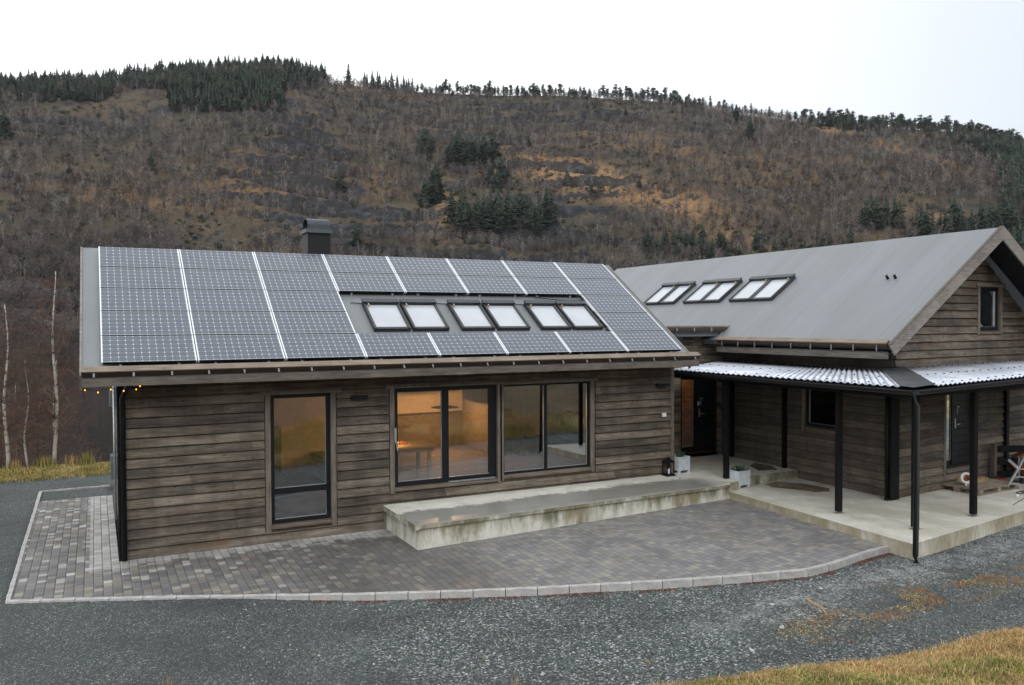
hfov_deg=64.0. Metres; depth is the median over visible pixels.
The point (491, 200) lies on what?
spruce
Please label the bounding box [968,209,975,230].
spruce
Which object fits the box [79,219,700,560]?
timber house
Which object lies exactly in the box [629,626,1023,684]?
grass
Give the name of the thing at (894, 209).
spruce
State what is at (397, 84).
spruce
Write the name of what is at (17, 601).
kerbstone
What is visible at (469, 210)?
spruce
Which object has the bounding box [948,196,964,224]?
spruce
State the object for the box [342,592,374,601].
kerbstone
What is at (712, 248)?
spruce
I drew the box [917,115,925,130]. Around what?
pine
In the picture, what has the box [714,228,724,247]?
spruce
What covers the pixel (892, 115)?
pine
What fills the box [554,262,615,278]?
solar panel
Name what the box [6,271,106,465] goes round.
birch
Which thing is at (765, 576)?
kerbstone
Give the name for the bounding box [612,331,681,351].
solar panel
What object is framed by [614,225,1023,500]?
timber house
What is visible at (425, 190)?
spruce
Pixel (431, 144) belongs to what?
spruce
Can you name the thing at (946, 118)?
pine
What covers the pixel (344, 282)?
solar panel
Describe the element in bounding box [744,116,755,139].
spruce
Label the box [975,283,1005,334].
window
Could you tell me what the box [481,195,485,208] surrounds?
spruce
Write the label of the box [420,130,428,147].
spruce
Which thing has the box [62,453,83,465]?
grass tuft
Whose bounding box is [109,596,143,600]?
kerbstone
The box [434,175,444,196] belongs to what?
spruce
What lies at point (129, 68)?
spruce
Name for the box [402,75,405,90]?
spruce
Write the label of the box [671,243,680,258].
spruce
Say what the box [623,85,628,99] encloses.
pine
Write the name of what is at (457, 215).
spruce
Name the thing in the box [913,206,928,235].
spruce
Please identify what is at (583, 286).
solar panel
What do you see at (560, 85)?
pine
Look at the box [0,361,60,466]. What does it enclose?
birch
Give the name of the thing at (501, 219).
spruce
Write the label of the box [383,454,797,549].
concrete ledge
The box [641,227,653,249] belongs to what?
spruce
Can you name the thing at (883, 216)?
spruce
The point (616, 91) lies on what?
pine
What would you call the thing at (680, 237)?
spruce
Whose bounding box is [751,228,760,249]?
spruce
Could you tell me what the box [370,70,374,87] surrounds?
spruce
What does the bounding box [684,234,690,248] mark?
spruce
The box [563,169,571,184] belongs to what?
spruce
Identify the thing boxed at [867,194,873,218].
spruce
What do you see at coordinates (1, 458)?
birch
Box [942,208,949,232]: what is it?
spruce
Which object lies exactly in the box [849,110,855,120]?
pine
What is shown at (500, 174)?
spruce
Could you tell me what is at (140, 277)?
solar panel
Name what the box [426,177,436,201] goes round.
spruce
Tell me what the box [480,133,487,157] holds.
spruce
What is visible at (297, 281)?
solar panel
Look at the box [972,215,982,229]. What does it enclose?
spruce
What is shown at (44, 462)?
grass tuft
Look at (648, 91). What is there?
pine
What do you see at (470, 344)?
solar panel
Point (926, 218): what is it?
spruce
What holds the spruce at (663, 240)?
on the hill
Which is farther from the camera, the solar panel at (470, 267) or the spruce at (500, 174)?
the spruce at (500, 174)
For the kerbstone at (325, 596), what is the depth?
12.99 m
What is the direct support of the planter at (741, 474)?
on the concrete slab
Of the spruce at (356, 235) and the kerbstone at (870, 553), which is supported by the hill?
the spruce at (356, 235)
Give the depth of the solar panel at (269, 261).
18.77 m
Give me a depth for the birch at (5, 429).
23.88 m
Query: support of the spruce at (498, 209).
on the hill
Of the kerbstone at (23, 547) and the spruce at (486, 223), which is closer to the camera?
the kerbstone at (23, 547)
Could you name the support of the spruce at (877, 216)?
on the hill
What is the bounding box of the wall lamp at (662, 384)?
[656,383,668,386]
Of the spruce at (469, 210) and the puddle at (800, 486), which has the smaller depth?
the puddle at (800, 486)
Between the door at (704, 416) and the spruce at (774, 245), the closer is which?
the door at (704, 416)
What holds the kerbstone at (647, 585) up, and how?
on the ground at (184, 641)
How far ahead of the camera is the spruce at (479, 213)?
521.01 m
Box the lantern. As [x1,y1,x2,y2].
[661,455,675,476]
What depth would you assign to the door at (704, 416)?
23.44 m
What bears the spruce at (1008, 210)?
on the hill
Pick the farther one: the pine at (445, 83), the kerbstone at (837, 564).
the pine at (445, 83)
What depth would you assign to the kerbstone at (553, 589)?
13.27 m
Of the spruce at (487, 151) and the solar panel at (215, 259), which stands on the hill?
the spruce at (487, 151)
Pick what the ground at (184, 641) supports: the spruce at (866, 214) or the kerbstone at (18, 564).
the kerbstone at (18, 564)
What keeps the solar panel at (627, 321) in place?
attached to the timber house at (195, 456)
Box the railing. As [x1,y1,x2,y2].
[991,443,1023,478]
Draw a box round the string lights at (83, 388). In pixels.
[82,386,139,398]
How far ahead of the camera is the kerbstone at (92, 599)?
12.86 m
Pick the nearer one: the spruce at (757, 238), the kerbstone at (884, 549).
the kerbstone at (884, 549)
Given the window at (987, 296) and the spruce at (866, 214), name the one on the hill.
the spruce at (866, 214)
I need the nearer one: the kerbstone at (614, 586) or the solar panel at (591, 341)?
the kerbstone at (614, 586)
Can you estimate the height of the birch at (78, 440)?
6.503 m
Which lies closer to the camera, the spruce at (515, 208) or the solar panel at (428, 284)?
the solar panel at (428, 284)
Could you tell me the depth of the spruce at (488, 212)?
520.34 m
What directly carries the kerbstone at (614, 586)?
on the ground at (184, 641)
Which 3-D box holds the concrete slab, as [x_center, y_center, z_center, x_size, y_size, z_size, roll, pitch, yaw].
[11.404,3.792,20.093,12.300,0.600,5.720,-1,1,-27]
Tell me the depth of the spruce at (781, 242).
474.43 m
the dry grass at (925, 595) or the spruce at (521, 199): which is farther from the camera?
the spruce at (521, 199)
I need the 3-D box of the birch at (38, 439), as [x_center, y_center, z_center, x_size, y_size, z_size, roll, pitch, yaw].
[-16.103,3.288,27.555,2.264,5.045,2.661,1,2,38]
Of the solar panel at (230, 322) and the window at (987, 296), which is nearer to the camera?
the solar panel at (230, 322)
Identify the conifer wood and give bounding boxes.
[0,54,1023,249]
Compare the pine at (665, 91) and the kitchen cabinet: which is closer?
the kitchen cabinet
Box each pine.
[441,78,449,92]
[455,80,459,94]
[485,80,494,92]
[556,83,563,96]
[600,85,606,98]
[613,84,618,96]
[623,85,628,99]
[645,86,650,96]
[649,87,655,98]
[662,87,667,101]
[667,92,672,101]
[671,90,677,99]
[800,108,809,118]
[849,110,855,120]
[888,112,894,122]
[895,113,905,120]
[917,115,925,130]
[939,119,945,128]
[943,115,950,127]
[1009,128,1016,138]
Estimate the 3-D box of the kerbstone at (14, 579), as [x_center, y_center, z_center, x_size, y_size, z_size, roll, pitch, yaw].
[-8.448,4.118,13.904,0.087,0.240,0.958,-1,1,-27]
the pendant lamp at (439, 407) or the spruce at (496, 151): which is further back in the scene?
the spruce at (496, 151)
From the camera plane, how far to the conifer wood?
663.72 m
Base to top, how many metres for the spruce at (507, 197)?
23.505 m
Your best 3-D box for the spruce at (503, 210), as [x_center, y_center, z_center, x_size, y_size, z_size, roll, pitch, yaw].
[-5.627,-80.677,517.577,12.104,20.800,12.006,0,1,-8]
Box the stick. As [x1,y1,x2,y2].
[805,597,827,615]
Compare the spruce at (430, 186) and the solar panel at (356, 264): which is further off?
the spruce at (430, 186)
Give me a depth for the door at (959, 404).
19.99 m
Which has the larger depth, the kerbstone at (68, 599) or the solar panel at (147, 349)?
the solar panel at (147, 349)
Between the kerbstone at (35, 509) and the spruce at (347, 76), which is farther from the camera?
the spruce at (347, 76)
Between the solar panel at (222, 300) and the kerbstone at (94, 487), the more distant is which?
the kerbstone at (94, 487)
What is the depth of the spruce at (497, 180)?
580.82 m
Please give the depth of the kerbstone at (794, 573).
13.88 m
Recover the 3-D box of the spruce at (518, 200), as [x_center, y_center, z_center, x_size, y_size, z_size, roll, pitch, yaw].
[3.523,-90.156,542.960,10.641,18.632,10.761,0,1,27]
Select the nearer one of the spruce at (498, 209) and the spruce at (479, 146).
the spruce at (498, 209)
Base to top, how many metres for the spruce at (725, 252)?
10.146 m
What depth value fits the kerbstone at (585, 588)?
13.32 m
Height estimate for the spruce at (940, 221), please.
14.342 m
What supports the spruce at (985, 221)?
on the hill
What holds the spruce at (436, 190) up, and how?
on the hill
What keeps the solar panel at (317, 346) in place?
attached to the timber house at (195, 456)
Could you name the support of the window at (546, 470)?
in the timber house at (195, 456)
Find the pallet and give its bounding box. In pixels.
[942,478,1018,495]
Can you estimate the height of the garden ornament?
0.299 m
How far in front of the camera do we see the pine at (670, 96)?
776.60 m
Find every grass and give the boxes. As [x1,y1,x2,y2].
[0,461,109,482]
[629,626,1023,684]
[763,553,1023,646]
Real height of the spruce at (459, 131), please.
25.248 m
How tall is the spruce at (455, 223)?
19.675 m
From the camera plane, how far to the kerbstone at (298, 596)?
12.98 m
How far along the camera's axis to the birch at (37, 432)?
34.26 m
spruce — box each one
[0,109,12,138]
[65,163,75,181]
[126,63,132,75]
[133,63,140,74]
[143,150,155,169]
[334,169,346,188]
[344,64,352,86]
[349,223,360,244]
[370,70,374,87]
[377,74,382,88]
[387,72,395,89]
[394,74,399,90]
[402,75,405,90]
[417,139,423,157]
[417,178,433,205]
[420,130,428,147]
[423,142,430,159]
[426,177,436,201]
[428,133,436,153]
[429,160,445,193]
[429,171,434,194]
[431,178,442,202]
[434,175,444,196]
[442,188,455,221]
[443,140,458,165]
[445,134,460,163]
[450,202,461,228]
[451,203,461,228]
[453,187,469,224]
[455,128,464,152]
[455,132,466,160]
[459,141,467,164]
[460,200,472,231]
[461,137,472,163]
[464,134,475,164]
[465,202,472,226]
[469,138,479,164]
[469,203,479,228]
[472,195,478,222]
[472,200,484,230]
[474,144,481,168]
[477,196,494,228]
[478,136,483,160]
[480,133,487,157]
[481,138,498,167]
[481,143,494,168]
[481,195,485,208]
[481,198,494,226]
[481,206,493,227]
[484,165,492,181]
[489,189,496,215]
[489,197,505,231]
[490,133,501,158]
[491,141,498,160]
[491,170,501,191]
[493,168,504,185]
[493,186,501,213]
[494,199,511,230]
[495,206,507,229]
[496,157,508,179]
[503,186,512,213]
[506,196,511,222]
[506,196,525,228]
[516,194,523,215]
[519,194,525,215]
[520,194,529,222]
[522,193,528,214]
[524,196,534,226]
[526,202,536,228]
[534,197,546,226]
[534,208,542,228]
[539,206,548,228]
[541,185,557,223]
[542,188,559,223]
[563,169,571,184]
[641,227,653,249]
[655,237,660,255]
[660,225,669,248]
[660,233,666,249]
[668,231,676,250]
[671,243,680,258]
[675,228,685,248]
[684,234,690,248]
[690,230,696,248]
[695,236,702,254]
[696,225,707,247]
[702,242,713,258]
[705,243,711,258]
[710,237,715,257]
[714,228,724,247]
[720,233,727,248]
[724,243,729,256]
[729,237,734,251]
[731,104,741,122]
[736,245,742,255]
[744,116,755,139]
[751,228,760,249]
[759,231,765,251]
[772,238,778,251]
[778,237,782,249]
[784,225,793,245]
[819,231,825,246]
[827,232,834,245]
[845,224,854,243]
[855,210,864,230]
[856,200,874,227]
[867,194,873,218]
[868,196,885,227]
[871,202,882,227]
[881,209,886,225]
[882,194,891,224]
[886,198,899,224]
[894,201,906,227]
[909,212,924,236]
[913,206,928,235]
[920,209,930,234]
[927,212,937,234]
[936,212,943,233]
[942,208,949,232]
[946,209,956,232]
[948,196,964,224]
[954,204,966,231]
[962,218,970,230]
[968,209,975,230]
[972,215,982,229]
[974,200,985,229]
[981,206,991,228]
[983,201,998,227]
[992,204,1001,227]
[995,199,1008,223]
[1002,198,1019,229]
[1005,203,1020,231]
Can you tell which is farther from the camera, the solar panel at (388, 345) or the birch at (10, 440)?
the birch at (10, 440)
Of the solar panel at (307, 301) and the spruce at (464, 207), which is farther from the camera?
the spruce at (464, 207)
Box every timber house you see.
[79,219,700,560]
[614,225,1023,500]
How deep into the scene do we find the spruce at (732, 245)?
481.30 m
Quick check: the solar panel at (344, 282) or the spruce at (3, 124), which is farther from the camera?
the spruce at (3, 124)
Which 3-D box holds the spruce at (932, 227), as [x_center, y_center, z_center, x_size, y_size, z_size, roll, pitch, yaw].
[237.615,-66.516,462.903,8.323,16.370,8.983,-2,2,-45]
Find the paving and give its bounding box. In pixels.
[11,495,883,599]
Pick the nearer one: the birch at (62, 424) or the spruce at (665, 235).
the birch at (62, 424)
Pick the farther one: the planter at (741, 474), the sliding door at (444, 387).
the planter at (741, 474)
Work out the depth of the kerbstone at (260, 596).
12.98 m
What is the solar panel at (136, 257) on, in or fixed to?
attached to the timber house at (195, 456)
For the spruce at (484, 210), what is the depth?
519.26 m
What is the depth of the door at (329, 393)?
16.46 m
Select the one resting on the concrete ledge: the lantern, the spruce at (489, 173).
the lantern
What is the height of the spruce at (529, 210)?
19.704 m
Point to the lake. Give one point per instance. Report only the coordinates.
(103, 414)
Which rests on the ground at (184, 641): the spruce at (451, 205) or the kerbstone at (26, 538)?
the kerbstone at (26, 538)
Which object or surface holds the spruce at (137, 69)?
on the hill
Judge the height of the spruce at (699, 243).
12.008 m
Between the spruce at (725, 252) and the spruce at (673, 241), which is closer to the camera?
the spruce at (725, 252)
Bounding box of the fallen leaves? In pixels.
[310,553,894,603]
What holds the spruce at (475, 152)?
on the hill
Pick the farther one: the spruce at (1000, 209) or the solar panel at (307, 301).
the spruce at (1000, 209)
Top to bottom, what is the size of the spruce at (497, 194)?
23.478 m
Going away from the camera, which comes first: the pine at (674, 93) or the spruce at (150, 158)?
the spruce at (150, 158)
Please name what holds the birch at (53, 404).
on the ground at (184, 641)
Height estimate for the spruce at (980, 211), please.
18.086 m
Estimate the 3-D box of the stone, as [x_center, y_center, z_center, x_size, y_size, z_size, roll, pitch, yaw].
[6.336,3.963,13.372,0.169,0.081,0.133,-1,1,-27]
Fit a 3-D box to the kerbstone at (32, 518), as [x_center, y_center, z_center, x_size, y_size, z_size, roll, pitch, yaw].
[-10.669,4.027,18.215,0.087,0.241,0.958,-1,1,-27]
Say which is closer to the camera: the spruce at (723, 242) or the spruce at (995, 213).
the spruce at (995, 213)
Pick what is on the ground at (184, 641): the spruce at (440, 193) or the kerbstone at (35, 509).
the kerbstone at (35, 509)
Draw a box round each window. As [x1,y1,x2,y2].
[500,377,597,480]
[802,389,834,432]
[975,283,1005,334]
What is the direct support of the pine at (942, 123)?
on the hill
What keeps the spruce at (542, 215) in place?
on the hill
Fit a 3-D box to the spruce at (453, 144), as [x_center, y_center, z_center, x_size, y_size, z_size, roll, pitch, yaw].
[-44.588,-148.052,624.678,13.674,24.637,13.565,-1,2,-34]
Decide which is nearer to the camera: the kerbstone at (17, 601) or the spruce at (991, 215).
the kerbstone at (17, 601)
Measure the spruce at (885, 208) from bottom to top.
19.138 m
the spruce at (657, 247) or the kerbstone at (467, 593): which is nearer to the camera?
the kerbstone at (467, 593)
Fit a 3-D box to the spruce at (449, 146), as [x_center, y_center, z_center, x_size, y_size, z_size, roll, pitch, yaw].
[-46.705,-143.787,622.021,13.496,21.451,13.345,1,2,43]
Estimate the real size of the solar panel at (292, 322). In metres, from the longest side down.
1.565 x 0.822 x 0.046 m
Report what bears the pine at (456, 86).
on the hill
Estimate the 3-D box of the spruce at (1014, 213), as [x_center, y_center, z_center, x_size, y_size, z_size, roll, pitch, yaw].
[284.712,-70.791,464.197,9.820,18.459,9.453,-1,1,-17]
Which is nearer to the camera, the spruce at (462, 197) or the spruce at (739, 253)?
the spruce at (739, 253)
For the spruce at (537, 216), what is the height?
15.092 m
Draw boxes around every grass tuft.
[2,457,22,470]
[31,454,59,468]
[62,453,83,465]
[78,450,100,464]
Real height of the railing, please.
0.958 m
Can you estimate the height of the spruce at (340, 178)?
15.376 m
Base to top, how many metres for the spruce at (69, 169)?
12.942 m
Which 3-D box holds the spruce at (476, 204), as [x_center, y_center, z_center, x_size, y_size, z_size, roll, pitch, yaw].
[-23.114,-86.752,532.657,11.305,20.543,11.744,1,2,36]
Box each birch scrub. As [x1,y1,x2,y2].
[0,57,1023,351]
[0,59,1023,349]
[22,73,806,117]
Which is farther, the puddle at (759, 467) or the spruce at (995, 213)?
the spruce at (995, 213)
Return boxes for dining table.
[398,440,436,478]
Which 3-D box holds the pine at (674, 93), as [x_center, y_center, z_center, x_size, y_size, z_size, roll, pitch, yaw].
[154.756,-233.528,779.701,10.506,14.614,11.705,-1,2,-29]
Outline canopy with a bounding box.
[674,359,1023,562]
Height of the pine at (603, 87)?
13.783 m
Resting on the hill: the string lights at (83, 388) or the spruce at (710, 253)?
the spruce at (710, 253)
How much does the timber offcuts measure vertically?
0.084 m
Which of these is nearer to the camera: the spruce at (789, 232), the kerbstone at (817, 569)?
the kerbstone at (817, 569)
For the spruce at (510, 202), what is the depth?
538.22 m
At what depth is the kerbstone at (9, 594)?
13.11 m
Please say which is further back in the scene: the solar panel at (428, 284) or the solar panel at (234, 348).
the solar panel at (428, 284)
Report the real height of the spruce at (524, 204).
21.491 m
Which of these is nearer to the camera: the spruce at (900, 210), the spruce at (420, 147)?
the spruce at (900, 210)
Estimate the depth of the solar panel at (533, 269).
21.65 m
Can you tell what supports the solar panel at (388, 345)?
attached to the timber house at (195, 456)
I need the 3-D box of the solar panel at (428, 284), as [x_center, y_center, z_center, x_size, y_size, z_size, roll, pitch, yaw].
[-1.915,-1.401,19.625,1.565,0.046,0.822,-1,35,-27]
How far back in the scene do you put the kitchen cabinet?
23.03 m
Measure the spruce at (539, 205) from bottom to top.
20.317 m
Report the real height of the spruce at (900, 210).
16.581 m
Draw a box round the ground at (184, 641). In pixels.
[0,401,1023,684]
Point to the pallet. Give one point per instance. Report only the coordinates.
(995, 485)
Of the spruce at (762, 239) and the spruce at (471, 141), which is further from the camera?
the spruce at (471, 141)
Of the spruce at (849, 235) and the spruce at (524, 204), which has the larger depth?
the spruce at (524, 204)
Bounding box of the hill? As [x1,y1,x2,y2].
[0,67,1023,363]
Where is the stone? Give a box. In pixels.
[894,583,905,586]
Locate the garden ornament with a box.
[960,472,968,485]
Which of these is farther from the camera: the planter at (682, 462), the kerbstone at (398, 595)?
the planter at (682, 462)
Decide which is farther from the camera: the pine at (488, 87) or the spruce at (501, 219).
the pine at (488, 87)
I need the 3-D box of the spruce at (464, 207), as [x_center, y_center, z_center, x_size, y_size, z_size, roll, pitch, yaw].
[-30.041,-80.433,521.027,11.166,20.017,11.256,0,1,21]
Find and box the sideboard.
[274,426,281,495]
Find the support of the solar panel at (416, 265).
attached to the timber house at (195, 456)
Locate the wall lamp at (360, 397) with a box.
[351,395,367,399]
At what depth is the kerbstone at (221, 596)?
12.95 m
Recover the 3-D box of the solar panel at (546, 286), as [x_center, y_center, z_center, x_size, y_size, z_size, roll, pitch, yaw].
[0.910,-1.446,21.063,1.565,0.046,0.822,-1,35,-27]
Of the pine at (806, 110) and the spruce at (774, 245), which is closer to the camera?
the spruce at (774, 245)
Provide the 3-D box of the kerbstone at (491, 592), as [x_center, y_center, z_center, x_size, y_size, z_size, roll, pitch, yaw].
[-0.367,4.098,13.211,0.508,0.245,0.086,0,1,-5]
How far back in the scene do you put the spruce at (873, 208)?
477.18 m
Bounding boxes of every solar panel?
[98,246,180,267]
[99,266,184,288]
[100,288,188,310]
[100,311,192,335]
[101,335,196,364]
[179,249,257,269]
[182,268,263,289]
[186,289,270,310]
[190,311,277,334]
[194,334,284,361]
[254,252,328,271]
[259,270,337,290]
[265,290,345,311]
[272,311,355,334]
[279,334,365,359]
[323,254,394,273]
[330,272,404,292]
[357,333,439,357]
[387,256,455,274]
[396,274,467,293]
[428,332,506,356]
[446,259,512,276]
[457,275,525,294]
[494,332,569,354]
[502,260,566,277]
[514,277,580,295]
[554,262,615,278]
[556,331,627,353]
[567,278,630,294]
[581,295,646,312]
[596,312,663,330]
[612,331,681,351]
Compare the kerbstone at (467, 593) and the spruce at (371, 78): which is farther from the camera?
the spruce at (371, 78)
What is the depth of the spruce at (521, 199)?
543.36 m
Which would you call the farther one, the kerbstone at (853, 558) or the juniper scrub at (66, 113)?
the juniper scrub at (66, 113)
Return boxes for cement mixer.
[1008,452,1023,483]
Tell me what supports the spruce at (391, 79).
on the hill
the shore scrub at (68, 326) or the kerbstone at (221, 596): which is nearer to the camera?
the kerbstone at (221, 596)
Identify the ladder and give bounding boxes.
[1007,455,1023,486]
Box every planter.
[674,451,690,473]
[728,464,750,488]
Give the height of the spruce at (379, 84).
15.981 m
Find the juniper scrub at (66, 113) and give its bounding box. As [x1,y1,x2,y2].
[0,77,1021,346]
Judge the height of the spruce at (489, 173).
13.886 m
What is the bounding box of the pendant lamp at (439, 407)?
[431,405,457,408]
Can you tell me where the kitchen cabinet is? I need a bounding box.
[398,386,511,453]
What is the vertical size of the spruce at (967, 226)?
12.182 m
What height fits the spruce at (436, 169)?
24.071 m
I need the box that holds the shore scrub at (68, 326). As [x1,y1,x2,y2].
[0,220,184,363]
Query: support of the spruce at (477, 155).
on the hill
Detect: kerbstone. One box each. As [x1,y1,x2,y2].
[5,586,13,600]
[5,599,40,603]
[9,570,18,587]
[15,556,22,570]
[19,544,25,556]
[22,533,29,544]
[26,523,32,532]
[30,514,34,522]
[32,505,37,513]
[40,597,75,602]
[42,488,75,491]
[75,597,109,601]
[77,485,109,488]
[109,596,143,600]
[143,595,176,600]
[177,595,210,599]
[210,594,243,598]
[243,594,276,599]
[277,593,309,599]
[309,593,341,600]
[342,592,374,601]
[375,591,407,600]
[408,590,439,599]
[441,589,472,598]
[473,588,504,597]
[506,586,536,596]
[537,585,568,595]
[569,583,599,592]
[600,581,631,591]
[631,579,661,590]
[662,577,692,588]
[692,575,721,586]
[721,573,751,584]
[751,570,779,581]
[779,568,807,578]
[807,563,827,576]
[827,558,845,570]
[844,552,861,565]
[859,547,878,559]
[876,545,888,554]
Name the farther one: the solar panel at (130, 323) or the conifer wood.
the conifer wood
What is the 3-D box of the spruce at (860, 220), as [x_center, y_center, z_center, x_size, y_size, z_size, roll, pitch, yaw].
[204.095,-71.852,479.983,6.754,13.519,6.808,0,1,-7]
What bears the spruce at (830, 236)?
on the hill
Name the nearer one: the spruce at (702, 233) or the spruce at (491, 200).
the spruce at (702, 233)
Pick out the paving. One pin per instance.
(71, 549)
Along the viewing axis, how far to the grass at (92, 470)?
23.62 m
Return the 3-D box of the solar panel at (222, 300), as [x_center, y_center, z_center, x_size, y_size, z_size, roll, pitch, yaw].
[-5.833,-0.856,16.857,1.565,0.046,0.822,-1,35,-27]
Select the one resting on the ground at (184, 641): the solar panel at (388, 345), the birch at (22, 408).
the birch at (22, 408)
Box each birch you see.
[0,305,69,468]
[0,338,45,469]
[0,343,59,466]
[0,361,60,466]
[0,382,31,467]
[2,384,45,463]
[4,380,60,467]
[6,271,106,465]
[9,366,71,465]
[25,362,94,464]
[29,360,93,462]
[40,388,112,462]
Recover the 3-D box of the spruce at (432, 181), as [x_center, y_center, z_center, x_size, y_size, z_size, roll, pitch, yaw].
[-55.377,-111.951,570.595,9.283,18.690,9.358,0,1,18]
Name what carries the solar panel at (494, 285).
attached to the timber house at (195, 456)
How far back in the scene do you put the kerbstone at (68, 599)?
12.82 m
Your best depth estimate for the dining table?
18.32 m
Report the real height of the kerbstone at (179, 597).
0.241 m
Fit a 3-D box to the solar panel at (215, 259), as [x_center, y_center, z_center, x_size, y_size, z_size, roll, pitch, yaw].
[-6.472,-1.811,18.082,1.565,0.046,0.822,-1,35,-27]
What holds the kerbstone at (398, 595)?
on the ground at (184, 641)
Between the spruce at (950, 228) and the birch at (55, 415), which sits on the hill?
the spruce at (950, 228)
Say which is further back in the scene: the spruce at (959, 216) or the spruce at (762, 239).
the spruce at (762, 239)
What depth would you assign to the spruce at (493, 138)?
631.51 m
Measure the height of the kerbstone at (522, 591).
0.256 m
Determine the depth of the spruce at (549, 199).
519.40 m
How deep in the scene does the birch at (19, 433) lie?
37.49 m
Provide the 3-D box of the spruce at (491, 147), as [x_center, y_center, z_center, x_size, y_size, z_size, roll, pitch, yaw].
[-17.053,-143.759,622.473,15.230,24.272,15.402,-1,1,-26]
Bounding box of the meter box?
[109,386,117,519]
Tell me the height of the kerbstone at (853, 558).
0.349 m
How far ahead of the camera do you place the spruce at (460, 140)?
627.50 m
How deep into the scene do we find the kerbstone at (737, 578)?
13.67 m
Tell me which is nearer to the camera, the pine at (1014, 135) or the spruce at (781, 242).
the spruce at (781, 242)
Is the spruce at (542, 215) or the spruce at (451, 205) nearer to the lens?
the spruce at (542, 215)
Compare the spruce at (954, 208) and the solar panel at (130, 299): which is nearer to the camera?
the solar panel at (130, 299)
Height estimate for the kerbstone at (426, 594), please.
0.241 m
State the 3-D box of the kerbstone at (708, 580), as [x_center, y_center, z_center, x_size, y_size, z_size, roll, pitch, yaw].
[3.246,4.045,13.621,0.508,0.302,0.086,0,1,-9]
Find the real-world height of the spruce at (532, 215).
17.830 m
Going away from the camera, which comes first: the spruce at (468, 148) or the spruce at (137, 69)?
the spruce at (468, 148)
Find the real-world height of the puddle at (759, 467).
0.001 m
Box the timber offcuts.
[956,476,987,481]
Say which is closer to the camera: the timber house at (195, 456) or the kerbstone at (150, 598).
the kerbstone at (150, 598)
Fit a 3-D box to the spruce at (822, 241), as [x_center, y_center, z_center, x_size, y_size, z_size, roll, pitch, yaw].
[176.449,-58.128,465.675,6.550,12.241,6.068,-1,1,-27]
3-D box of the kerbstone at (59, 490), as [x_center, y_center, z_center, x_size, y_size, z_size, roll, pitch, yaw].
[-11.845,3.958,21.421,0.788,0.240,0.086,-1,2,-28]
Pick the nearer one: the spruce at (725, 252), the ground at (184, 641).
the ground at (184, 641)
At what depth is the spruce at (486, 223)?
519.39 m
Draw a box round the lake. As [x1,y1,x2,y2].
[0,362,948,468]
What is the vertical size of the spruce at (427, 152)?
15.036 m
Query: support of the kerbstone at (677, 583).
on the ground at (184, 641)
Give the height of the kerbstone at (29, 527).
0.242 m
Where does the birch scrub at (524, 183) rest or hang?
on the hill
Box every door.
[259,388,341,532]
[385,380,503,493]
[681,378,716,453]
[943,383,977,478]
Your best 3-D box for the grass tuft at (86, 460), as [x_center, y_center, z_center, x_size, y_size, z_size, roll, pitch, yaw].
[-12.901,3.483,24.973,0.798,0.554,0.733,0,1,1]
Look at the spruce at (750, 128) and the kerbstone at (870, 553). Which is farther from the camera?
the spruce at (750, 128)
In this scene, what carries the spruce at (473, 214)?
on the hill
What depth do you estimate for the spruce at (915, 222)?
468.00 m
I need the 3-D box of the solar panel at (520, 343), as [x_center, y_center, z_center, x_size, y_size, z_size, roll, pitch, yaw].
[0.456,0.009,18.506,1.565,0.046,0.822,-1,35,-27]
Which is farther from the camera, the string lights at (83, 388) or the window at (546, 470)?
the window at (546, 470)
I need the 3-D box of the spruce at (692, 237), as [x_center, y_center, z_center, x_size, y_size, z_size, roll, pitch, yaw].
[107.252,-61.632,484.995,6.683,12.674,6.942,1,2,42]
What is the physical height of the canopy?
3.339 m
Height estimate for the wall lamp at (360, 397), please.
0.090 m
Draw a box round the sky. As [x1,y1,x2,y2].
[0,0,1023,138]
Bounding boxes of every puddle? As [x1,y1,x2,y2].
[750,463,776,470]
[765,482,829,491]
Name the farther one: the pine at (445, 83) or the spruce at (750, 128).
the pine at (445, 83)
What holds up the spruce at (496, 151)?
on the hill
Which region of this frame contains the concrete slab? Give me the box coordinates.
[729,477,1023,559]
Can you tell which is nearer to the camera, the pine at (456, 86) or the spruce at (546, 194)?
the spruce at (546, 194)

